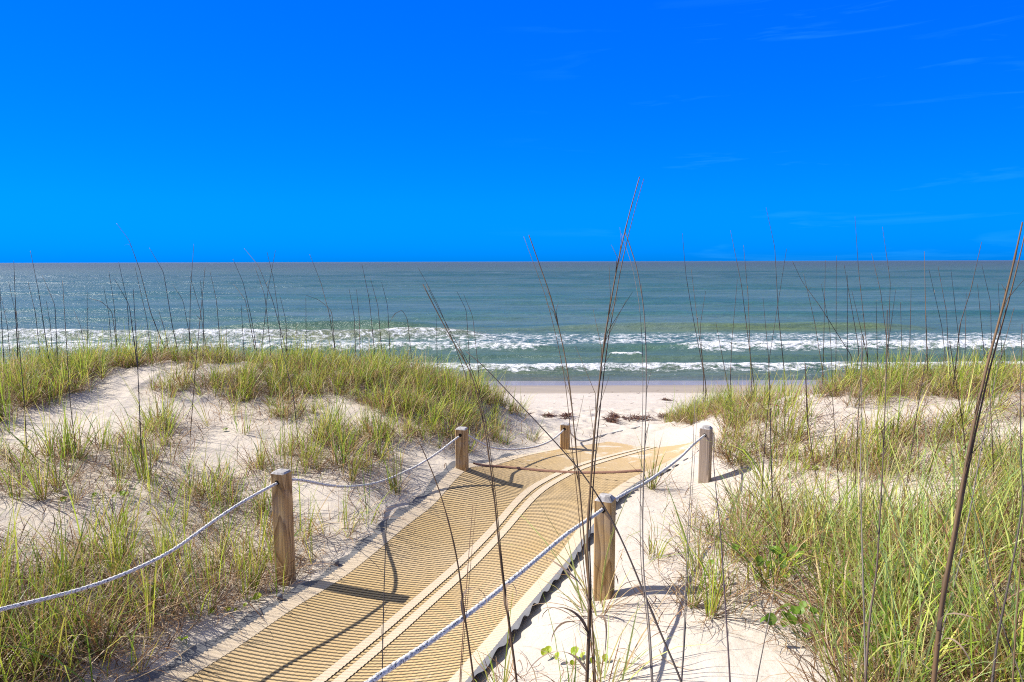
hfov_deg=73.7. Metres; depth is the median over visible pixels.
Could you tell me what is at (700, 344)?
seed stalk
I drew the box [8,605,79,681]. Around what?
grass tuft
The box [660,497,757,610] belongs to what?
grass tuft
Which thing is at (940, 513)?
grass tuft
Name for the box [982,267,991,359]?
seed stalk
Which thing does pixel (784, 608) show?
grass tuft
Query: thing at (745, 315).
seed stalk
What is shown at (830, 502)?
grass tuft
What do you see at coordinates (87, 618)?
grass tuft
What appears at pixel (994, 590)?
dry seed stalk
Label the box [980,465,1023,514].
grass tuft
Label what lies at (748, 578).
grass tuft
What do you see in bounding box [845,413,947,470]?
grass tuft
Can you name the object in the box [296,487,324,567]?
grass tuft
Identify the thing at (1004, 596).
grass tuft
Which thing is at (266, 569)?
dry grass litter
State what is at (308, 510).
grass tuft
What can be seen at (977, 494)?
grass tuft
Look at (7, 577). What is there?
grass tuft
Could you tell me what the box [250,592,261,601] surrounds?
round leaf plant
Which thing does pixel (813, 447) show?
grass tuft
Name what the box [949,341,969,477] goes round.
seed stalk
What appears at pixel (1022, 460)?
grass tuft
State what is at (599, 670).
grass tuft
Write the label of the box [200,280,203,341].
seed stalk
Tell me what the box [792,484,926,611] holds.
grass tuft
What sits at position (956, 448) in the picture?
grass tuft
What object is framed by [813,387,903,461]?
grass tuft
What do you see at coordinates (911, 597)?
grass tuft
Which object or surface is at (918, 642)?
grass tuft
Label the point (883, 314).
seed stalk
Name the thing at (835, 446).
seed stalk
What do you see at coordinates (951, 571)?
grass tuft
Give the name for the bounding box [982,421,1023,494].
grass tuft
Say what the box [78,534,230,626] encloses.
grass tuft
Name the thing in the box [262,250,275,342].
seed stalk
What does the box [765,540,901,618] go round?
grass tuft
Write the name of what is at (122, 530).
grass tuft
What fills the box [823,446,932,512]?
grass tuft
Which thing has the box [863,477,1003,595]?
grass tuft
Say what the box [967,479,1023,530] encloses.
grass tuft
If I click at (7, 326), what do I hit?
seed stalk
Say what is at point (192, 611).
grass tuft
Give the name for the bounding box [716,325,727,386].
seed stalk
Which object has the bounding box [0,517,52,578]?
grass tuft
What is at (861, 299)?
seed stalk
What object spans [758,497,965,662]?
grass tuft
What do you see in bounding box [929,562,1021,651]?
grass tuft
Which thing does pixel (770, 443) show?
seed stalk
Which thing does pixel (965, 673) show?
grass tuft
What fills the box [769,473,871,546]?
grass tuft
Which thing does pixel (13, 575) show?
grass tuft
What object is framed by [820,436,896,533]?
grass tuft
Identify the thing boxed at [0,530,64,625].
grass tuft
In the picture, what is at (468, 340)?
seed stalk
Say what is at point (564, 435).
rope post
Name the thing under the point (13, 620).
grass tuft
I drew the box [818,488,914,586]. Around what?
grass tuft
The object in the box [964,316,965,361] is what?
seed stalk
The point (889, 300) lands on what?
seed stalk
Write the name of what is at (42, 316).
seed stalk
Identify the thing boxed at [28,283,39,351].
seed stalk
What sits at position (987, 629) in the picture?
grass tuft
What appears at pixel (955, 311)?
seed stalk
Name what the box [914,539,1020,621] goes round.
grass tuft
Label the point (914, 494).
grass tuft
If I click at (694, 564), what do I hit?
grass tuft
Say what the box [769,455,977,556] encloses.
grass tuft
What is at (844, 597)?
grass tuft
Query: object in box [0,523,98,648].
grass tuft
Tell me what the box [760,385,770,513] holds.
seed stalk
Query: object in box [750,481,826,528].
grass tuft
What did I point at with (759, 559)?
vine plant
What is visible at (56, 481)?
grass tuft
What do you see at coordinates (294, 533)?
grass tuft
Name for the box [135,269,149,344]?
seed stalk
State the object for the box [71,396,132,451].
grass tuft
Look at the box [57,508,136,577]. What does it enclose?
grass tuft
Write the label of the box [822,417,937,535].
grass tuft
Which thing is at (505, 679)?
grass tuft
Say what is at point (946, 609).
grass tuft
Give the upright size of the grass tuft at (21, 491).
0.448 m
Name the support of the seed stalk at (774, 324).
on the ground at (706, 660)
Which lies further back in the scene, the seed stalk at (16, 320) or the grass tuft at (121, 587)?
the seed stalk at (16, 320)
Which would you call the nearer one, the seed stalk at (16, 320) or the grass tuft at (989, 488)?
the grass tuft at (989, 488)
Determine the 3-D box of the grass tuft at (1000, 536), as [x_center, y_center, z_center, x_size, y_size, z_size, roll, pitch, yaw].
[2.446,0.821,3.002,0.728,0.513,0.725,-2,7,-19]
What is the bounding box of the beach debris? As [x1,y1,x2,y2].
[514,390,722,425]
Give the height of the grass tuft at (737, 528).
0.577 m
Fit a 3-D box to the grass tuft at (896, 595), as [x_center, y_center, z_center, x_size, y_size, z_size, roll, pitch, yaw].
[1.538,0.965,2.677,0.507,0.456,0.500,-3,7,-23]
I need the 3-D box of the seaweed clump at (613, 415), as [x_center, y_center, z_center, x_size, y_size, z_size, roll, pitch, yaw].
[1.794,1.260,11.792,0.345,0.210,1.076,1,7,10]
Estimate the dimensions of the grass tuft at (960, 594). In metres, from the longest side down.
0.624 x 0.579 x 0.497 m
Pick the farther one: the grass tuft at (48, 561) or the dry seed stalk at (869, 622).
the grass tuft at (48, 561)
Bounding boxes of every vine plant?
[710,540,826,582]
[750,580,902,646]
[816,543,899,612]
[839,596,985,681]
[872,561,988,608]
[888,577,991,622]
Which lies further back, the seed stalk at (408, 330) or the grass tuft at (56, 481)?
the seed stalk at (408, 330)
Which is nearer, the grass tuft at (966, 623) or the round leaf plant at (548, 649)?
the grass tuft at (966, 623)
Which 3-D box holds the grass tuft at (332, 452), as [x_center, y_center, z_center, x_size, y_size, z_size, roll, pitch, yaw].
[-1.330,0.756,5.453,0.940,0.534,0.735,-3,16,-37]
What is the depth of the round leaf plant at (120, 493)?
4.67 m
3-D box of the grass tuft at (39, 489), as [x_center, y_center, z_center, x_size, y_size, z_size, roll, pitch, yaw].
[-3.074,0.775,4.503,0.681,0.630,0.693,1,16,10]
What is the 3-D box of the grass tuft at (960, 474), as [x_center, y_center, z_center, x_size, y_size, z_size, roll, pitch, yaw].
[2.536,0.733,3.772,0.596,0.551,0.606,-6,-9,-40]
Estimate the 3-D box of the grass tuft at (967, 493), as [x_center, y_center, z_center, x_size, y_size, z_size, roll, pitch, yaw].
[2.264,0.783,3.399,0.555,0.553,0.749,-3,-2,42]
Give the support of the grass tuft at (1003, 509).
on the ground at (706, 660)
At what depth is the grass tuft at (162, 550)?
3.99 m
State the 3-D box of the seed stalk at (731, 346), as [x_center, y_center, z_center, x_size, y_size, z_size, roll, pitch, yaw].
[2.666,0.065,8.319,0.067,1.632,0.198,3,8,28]
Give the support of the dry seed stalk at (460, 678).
on the ground at (706, 660)
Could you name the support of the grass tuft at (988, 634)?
on the ground at (706, 660)
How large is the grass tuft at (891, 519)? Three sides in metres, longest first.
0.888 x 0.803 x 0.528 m
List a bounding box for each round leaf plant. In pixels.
[112,490,127,498]
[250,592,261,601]
[541,646,558,659]
[570,646,578,664]
[590,650,607,663]
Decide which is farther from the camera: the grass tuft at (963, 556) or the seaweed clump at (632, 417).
the seaweed clump at (632, 417)
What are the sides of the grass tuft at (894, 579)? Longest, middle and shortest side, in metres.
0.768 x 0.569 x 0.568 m
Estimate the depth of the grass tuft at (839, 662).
2.36 m
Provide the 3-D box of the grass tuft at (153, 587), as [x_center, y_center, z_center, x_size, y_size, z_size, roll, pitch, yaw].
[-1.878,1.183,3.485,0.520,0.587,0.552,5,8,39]
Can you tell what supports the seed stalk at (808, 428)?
on the ground at (706, 660)
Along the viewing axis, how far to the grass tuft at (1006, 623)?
2.46 m
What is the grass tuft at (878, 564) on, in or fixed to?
on the ground at (706, 660)
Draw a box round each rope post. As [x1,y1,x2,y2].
[271,469,295,585]
[455,426,468,471]
[560,422,569,449]
[593,493,615,600]
[698,425,712,482]
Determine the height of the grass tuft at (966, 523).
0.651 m
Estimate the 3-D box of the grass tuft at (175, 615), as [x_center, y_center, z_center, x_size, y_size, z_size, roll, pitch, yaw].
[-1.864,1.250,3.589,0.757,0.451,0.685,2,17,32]
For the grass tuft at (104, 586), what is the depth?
3.52 m
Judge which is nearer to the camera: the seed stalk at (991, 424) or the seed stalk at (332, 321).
the seed stalk at (991, 424)
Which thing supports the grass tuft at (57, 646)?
on the ground at (706, 660)
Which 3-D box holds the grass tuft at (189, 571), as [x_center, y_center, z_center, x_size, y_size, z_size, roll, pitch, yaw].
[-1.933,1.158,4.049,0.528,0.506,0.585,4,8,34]
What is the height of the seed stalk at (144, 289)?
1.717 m
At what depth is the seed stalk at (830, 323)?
8.32 m
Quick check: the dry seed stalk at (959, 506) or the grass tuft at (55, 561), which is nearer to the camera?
the dry seed stalk at (959, 506)
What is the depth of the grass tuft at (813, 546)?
3.40 m
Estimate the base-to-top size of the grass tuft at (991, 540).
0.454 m
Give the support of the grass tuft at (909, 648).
on the ground at (706, 660)
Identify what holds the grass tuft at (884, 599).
on the ground at (706, 660)
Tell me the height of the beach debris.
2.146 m
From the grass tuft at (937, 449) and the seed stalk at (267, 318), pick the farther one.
the seed stalk at (267, 318)
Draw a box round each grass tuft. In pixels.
[0,403,91,469]
[0,403,94,502]
[0,431,54,504]
[0,439,62,500]
[0,505,81,624]
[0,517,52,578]
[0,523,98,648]
[0,527,63,638]
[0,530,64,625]
[0,536,44,592]
[0,542,39,591]
[0,548,116,675]
[0,576,37,653]
[0,578,74,681]
[0,589,49,649]
[0,589,117,681]
[0,591,195,681]
[0,598,60,655]
[0,601,38,643]
[0,604,72,680]
[0,605,78,681]
[0,614,48,680]
[0,626,82,681]
[1,480,83,602]
[1,564,105,681]
[1,568,95,675]
[1,580,88,679]
[1,621,100,681]
[4,467,132,549]
[5,481,123,596]
[5,536,101,578]
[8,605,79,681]
[10,528,112,623]
[11,500,119,577]
[11,589,139,670]
[12,427,96,492]
[17,575,146,647]
[21,562,133,659]
[22,564,170,679]
[28,521,175,626]
[31,580,167,680]
[32,518,108,597]
[32,576,109,647]
[39,528,108,614]
[48,553,126,651]
[49,479,151,591]
[50,501,152,569]
[50,556,168,635]
[51,565,185,656]
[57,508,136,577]
[59,498,160,584]
[62,529,153,603]
[68,489,155,561]
[69,465,160,577]
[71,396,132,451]
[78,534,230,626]
[86,420,174,482]
[88,400,209,468]
[95,601,183,681]
[107,498,190,578]
[108,537,209,642]
[111,519,203,596]
[113,512,208,621]
[121,567,184,644]
[127,500,207,572]
[144,514,232,593]
[147,526,243,631]
[149,543,237,623]
[153,505,237,575]
[173,527,248,586]
[192,524,299,603]
[205,490,298,575]
[216,508,336,583]
[240,462,352,538]
[250,504,314,561]
[290,416,396,469]
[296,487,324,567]
[343,460,399,525]
[453,587,558,681]
[509,482,664,625]
[526,520,726,681]
[617,480,692,567]
[631,487,863,628]
[647,536,751,607]
[651,506,781,638]
[656,470,732,593]
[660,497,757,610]
[669,455,791,561]
[675,459,825,546]
[682,486,759,531]
[682,550,790,628]
[691,463,793,520]
[693,472,774,568]
[694,460,836,607]
[702,414,815,486]
[709,468,795,521]
[711,483,808,567]
[717,432,846,524]
[719,441,870,576]
[730,507,957,673]
[736,468,872,553]
[742,472,804,543]
[742,479,801,525]
[746,555,882,662]
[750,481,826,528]
[752,440,905,557]
[753,519,817,557]
[754,514,962,681]
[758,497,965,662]
[761,591,945,681]
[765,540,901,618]
[766,413,837,474]
[767,415,910,534]
[767,565,1001,681]
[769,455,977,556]
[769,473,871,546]
[772,513,873,604]
[773,431,846,534]
[774,455,903,575]
[775,533,857,606]
[776,419,855,464]
[781,566,999,681]
[781,571,910,665]
[786,465,907,530]
[789,463,894,561]
[789,507,954,638]
[791,493,902,565]
[792,425,951,571]
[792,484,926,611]
[792,513,979,652]
[794,465,871,530]
[797,480,898,552]
[798,514,1023,681]
[802,478,972,579]
[804,473,968,600]
[805,534,901,642]
[806,496,875,599]
[807,513,976,648]
[807,534,967,681]
[812,520,920,631]
[812,565,945,680]
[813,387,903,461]
[813,501,1023,606]
[813,528,979,661]
[814,580,1010,681]
[815,441,901,528]
[817,469,981,558]
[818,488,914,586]
[819,451,959,558]
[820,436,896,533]
[821,592,985,681]
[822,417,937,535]
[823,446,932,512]
[824,416,977,542]
[825,515,939,620]
[826,394,896,472]
[827,466,933,573]
[828,488,1023,681]
[828,512,960,650]
[829,577,1022,681]
[830,444,1019,602]
[831,454,935,553]
[831,497,989,620]
[832,450,920,541]
[832,550,973,656]
[833,544,964,643]
[840,509,967,627]
[842,432,965,536]
[842,459,981,583]
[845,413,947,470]
[846,479,965,601]
[847,437,1022,597]
[849,457,1023,577]
[857,399,924,466]
[857,484,939,539]
[858,490,1017,681]
[860,450,930,546]
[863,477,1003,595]
[868,392,1012,487]
[868,452,1017,584]
[868,474,1021,560]
[875,538,1023,680]
[876,415,1023,571]
[876,541,1023,681]
[877,417,1023,516]
[878,609,1021,681]
[882,384,1023,447]
[882,502,1023,608]
[885,461,943,534]
[889,423,1017,512]
[889,512,1010,615]
[890,434,1002,581]
[891,421,1023,541]
[891,505,1023,681]
[892,488,1023,664]
[895,478,1023,681]
[897,572,1005,681]
[900,493,1023,620]
[903,418,957,475]
[904,462,1021,628]
[904,519,1022,573]
[905,437,1016,502]
[906,468,1000,527]
[908,488,1017,534]
[911,507,1023,681]
[912,424,1001,467]
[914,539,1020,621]
[915,563,1023,681]
[916,431,1013,516]
[916,562,1010,676]
[919,344,1015,423]
[920,482,1007,544]
[920,546,968,668]
[922,438,1020,552]
[923,558,1023,681]
[925,548,1023,669]
[926,434,1005,515]
[927,562,1023,681]
[928,453,1023,518]
[929,457,1023,557]
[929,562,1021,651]
[931,451,1023,530]
[931,517,1021,609]
[932,528,1023,659]
[934,459,1023,560]
[934,471,1023,580]
[936,532,1021,589]
[938,394,1021,482]
[938,577,1023,681]
[939,473,1015,559]
[941,506,1023,572]
[942,460,1021,546]
[948,572,1023,667]
[949,446,1023,513]
[949,483,1012,523]
[953,573,1021,681]
[955,495,1023,561]
[956,447,1023,531]
[956,502,1019,548]
[958,492,1019,590]
[959,412,1023,481]
[961,401,1022,464]
[962,489,1023,592]
[964,489,1023,561]
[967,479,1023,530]
[968,416,1021,514]
[969,455,1023,546]
[969,499,1023,577]
[971,459,1016,497]
[971,482,1023,618]
[973,415,1023,485]
[975,439,1022,499]
[976,546,1023,640]
[978,473,1023,586]
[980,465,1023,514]
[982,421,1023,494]
[983,406,1023,509]
[987,412,1023,482]
[989,410,1022,443]
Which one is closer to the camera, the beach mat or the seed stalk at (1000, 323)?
the beach mat
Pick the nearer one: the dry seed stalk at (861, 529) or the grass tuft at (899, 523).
the dry seed stalk at (861, 529)
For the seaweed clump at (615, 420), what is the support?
on the ground at (706, 660)
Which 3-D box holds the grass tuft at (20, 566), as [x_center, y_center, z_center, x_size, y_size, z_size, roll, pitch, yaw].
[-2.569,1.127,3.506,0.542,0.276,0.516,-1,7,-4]
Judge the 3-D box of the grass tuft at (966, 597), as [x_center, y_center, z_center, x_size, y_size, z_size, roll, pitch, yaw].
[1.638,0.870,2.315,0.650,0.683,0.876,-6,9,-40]
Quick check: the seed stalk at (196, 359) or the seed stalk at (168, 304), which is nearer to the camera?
the seed stalk at (196, 359)
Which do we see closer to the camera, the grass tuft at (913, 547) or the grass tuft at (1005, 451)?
the grass tuft at (913, 547)
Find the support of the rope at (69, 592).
attached to the rope post at (283, 518)
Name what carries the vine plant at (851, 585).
on the ground at (706, 660)
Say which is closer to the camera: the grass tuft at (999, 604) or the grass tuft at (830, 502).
the grass tuft at (999, 604)
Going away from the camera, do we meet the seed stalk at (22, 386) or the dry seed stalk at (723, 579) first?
the dry seed stalk at (723, 579)
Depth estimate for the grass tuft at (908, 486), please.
3.70 m
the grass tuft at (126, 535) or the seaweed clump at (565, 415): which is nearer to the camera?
the grass tuft at (126, 535)
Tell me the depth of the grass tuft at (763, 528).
3.76 m
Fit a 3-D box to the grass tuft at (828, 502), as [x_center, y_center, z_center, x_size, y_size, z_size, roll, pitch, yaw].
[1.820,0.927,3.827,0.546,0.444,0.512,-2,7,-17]
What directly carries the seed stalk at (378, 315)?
on the ground at (706, 660)
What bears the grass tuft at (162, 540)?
on the ground at (706, 660)
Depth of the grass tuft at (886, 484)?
3.63 m
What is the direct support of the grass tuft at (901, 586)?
on the ground at (706, 660)
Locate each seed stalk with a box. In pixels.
[0,294,4,370]
[1,298,9,353]
[14,273,18,368]
[16,311,27,453]
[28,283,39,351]
[30,251,50,367]
[42,276,57,365]
[62,281,75,448]
[89,298,117,350]
[109,274,116,341]
[114,279,137,362]
[116,223,163,344]
[119,265,130,348]
[133,289,141,456]
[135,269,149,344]
[151,251,177,350]
[189,247,193,354]
[190,271,204,437]
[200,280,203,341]
[210,273,220,348]
[233,260,256,354]
[234,285,255,362]
[244,248,288,357]
[255,268,270,359]
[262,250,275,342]
[267,253,281,346]
[280,297,286,349]
[280,343,297,438]
[306,295,335,358]
[310,256,335,354]
[349,291,355,359]
[356,289,360,358]
[362,266,374,354]
[370,278,382,356]
[381,519,387,681]
[382,285,390,368]
[390,310,411,359]
[417,437,486,681]
[418,268,466,386]
[423,284,522,681]
[457,292,470,388]
[459,505,475,681]
[464,296,478,383]
[467,352,681,681]
[524,235,595,681]
[525,177,643,681]
[621,232,652,681]
[681,401,697,680]
[682,233,705,401]
[691,270,707,403]
[700,291,705,394]
[712,434,730,681]
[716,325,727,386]
[730,230,753,383]
[730,287,736,390]
[743,245,751,389]
[756,587,774,681]
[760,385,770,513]
[763,301,768,365]
[766,209,784,385]
[767,249,786,392]
[769,373,773,518]
[792,261,851,371]
[797,373,807,439]
[804,277,823,384]
[805,364,818,488]
[821,260,825,389]
[821,284,831,362]
[832,395,839,503]
[844,266,858,365]
[847,275,847,372]
[852,293,867,367]
[855,222,867,362]
[855,335,863,490]
[860,336,865,675]
[864,310,889,681]
[872,257,889,367]
[876,310,878,374]
[882,227,889,364]
[885,290,895,367]
[900,302,902,366]
[905,346,935,498]
[909,306,910,369]
[924,251,928,384]
[929,271,946,366]
[931,222,1023,681]
[938,268,948,362]
[939,309,1013,653]
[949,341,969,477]
[951,273,959,358]
[953,242,981,384]
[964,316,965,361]
[967,483,1022,681]
[976,284,984,357]
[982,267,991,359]
[987,352,996,486]
[991,329,1023,681]
[997,286,1002,366]
[1012,509,1023,681]
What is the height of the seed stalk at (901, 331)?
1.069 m
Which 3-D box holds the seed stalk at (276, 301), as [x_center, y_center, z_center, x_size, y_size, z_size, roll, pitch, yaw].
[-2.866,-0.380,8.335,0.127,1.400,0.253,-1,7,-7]
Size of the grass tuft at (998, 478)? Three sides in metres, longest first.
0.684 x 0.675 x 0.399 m
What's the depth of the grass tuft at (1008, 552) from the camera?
2.69 m
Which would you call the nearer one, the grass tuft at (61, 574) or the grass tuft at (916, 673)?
the grass tuft at (916, 673)
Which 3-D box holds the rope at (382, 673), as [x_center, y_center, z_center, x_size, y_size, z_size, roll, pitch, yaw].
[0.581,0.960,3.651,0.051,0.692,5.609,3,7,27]
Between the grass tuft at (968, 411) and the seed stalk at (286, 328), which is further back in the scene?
the seed stalk at (286, 328)
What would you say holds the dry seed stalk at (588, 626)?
on the ground at (706, 660)
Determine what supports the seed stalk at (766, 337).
on the ground at (706, 660)
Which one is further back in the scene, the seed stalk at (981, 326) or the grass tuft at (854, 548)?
the seed stalk at (981, 326)
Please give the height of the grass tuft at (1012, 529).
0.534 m
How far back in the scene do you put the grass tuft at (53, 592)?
3.31 m
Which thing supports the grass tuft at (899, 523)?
on the ground at (706, 660)
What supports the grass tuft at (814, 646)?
on the ground at (706, 660)
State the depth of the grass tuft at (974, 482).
3.73 m
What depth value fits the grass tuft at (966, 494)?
3.50 m
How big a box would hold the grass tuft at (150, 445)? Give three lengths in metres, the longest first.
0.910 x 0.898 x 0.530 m
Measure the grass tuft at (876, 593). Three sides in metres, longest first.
0.687 x 0.509 x 0.507 m
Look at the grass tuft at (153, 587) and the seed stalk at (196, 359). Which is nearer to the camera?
the grass tuft at (153, 587)
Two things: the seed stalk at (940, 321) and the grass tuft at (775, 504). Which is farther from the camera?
the seed stalk at (940, 321)
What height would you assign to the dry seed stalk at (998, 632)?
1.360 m
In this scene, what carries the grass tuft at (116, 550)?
on the ground at (706, 660)
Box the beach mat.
[125,441,698,681]
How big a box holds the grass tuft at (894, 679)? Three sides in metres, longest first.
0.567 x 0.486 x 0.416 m
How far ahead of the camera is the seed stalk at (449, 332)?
8.32 m
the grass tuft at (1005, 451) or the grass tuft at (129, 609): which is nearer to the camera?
the grass tuft at (129, 609)
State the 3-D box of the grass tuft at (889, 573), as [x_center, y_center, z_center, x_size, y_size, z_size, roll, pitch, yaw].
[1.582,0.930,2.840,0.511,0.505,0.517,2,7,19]
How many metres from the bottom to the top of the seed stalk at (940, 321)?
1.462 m
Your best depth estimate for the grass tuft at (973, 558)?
3.10 m
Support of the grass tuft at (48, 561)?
on the ground at (706, 660)
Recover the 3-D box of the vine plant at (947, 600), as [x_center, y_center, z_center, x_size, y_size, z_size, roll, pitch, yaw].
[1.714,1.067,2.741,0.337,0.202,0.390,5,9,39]
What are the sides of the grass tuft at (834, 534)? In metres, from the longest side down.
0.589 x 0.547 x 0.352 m
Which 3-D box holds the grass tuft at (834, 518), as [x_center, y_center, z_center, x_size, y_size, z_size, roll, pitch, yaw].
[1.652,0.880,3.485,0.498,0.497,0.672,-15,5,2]
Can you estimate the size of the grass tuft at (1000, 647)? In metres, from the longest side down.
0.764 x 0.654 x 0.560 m
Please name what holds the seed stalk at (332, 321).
on the ground at (706, 660)
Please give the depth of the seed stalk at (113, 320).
8.32 m
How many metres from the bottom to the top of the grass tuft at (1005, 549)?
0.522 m
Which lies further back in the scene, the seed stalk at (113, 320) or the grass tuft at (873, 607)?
the seed stalk at (113, 320)
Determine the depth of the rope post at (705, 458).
5.64 m
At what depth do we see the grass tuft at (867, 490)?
3.81 m
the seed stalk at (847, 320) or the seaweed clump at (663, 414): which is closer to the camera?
the seed stalk at (847, 320)
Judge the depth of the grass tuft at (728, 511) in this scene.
4.36 m
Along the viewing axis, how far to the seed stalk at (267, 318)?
8.30 m
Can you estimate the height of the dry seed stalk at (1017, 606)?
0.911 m
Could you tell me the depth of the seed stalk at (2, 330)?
7.35 m
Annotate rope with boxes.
[0,426,639,611]
[364,432,714,681]
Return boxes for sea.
[0,260,1023,380]
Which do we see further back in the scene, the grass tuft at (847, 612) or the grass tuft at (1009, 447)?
the grass tuft at (1009, 447)
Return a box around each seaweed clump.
[541,412,556,417]
[557,412,575,420]
[602,416,621,423]
[608,410,620,417]
[621,413,655,421]
[653,411,673,418]
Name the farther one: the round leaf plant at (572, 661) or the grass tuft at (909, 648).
the round leaf plant at (572, 661)
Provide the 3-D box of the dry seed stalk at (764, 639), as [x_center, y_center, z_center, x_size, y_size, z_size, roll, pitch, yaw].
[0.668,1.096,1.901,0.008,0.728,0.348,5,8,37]
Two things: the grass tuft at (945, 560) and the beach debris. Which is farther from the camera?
the beach debris
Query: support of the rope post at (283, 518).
on the ground at (706, 660)
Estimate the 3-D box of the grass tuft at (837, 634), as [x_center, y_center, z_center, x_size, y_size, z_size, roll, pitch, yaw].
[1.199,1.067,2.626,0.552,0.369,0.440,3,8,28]
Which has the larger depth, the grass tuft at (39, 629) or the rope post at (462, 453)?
the rope post at (462, 453)
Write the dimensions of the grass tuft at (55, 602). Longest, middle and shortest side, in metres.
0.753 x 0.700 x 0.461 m
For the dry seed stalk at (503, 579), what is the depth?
2.00 m
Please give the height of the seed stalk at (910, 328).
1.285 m
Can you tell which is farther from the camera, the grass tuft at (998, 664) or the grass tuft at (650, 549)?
the grass tuft at (650, 549)
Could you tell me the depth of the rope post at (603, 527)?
3.38 m
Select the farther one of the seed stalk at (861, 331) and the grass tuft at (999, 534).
the seed stalk at (861, 331)
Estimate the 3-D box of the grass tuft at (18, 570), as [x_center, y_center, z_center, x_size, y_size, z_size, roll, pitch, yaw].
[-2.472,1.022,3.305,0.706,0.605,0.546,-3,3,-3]
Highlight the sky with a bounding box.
[0,0,1023,262]
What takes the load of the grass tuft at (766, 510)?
on the ground at (706, 660)
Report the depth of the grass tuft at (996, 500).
3.50 m
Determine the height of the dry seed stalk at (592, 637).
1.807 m
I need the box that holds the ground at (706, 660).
[0,360,1023,681]
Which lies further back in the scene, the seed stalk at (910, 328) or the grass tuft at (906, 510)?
the seed stalk at (910, 328)
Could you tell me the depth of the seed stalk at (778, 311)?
8.31 m
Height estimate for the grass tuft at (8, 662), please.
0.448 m
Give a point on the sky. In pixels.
(322, 130)
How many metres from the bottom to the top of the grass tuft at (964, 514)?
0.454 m
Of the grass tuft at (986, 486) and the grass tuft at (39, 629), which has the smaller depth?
the grass tuft at (39, 629)
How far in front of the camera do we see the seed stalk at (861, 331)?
8.25 m
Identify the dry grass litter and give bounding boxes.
[0,339,1023,681]
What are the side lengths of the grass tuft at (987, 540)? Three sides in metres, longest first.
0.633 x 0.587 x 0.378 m
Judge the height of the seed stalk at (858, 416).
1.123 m
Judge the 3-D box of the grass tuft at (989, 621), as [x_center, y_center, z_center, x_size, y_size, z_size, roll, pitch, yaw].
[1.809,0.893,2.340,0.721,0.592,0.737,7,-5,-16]
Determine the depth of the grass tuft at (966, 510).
3.40 m
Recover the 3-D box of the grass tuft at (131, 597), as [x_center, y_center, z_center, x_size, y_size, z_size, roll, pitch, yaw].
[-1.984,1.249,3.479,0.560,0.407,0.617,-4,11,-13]
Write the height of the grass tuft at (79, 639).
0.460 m
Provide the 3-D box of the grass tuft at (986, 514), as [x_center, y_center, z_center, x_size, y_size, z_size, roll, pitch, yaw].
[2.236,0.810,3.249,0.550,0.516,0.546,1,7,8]
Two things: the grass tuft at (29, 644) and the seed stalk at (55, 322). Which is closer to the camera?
the grass tuft at (29, 644)
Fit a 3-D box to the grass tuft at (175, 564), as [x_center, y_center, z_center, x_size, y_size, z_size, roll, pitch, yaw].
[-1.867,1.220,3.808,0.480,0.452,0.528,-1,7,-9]
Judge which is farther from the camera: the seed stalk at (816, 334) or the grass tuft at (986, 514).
the seed stalk at (816, 334)
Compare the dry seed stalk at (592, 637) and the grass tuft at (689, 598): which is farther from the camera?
the grass tuft at (689, 598)
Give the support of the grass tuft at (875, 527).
on the ground at (706, 660)
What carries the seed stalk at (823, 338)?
on the ground at (706, 660)
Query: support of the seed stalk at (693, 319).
on the ground at (706, 660)
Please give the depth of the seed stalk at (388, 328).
8.34 m
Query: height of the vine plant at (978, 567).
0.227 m
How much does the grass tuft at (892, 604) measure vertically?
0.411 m
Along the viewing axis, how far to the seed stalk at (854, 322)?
8.32 m
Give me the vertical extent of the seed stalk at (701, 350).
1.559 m
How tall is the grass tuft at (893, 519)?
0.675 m
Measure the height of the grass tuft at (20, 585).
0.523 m
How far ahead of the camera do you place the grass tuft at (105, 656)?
3.01 m
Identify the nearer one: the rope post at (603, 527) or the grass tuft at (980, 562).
the grass tuft at (980, 562)
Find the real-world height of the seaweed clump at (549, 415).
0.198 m
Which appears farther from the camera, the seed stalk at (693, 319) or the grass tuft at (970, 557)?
the seed stalk at (693, 319)
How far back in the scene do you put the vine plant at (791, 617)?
2.76 m
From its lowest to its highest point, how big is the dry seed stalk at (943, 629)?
1.313 m
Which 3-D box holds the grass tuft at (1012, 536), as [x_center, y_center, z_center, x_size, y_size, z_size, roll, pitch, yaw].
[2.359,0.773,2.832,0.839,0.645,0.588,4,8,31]
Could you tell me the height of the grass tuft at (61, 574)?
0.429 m
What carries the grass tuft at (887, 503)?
on the ground at (706, 660)
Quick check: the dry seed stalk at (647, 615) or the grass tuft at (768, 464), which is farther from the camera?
the grass tuft at (768, 464)
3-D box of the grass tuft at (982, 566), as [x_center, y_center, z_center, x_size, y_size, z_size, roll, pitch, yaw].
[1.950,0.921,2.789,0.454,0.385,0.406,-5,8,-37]
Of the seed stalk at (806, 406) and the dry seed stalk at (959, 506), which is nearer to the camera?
the dry seed stalk at (959, 506)
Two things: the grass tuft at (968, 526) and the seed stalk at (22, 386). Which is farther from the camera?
the seed stalk at (22, 386)
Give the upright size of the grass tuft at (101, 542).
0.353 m
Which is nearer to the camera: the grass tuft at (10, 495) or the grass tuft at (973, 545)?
the grass tuft at (973, 545)
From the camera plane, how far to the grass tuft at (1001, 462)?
3.69 m
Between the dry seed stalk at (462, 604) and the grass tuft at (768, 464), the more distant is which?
the grass tuft at (768, 464)
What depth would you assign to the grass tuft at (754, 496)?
4.43 m
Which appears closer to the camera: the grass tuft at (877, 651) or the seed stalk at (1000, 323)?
the grass tuft at (877, 651)
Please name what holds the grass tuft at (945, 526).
on the ground at (706, 660)

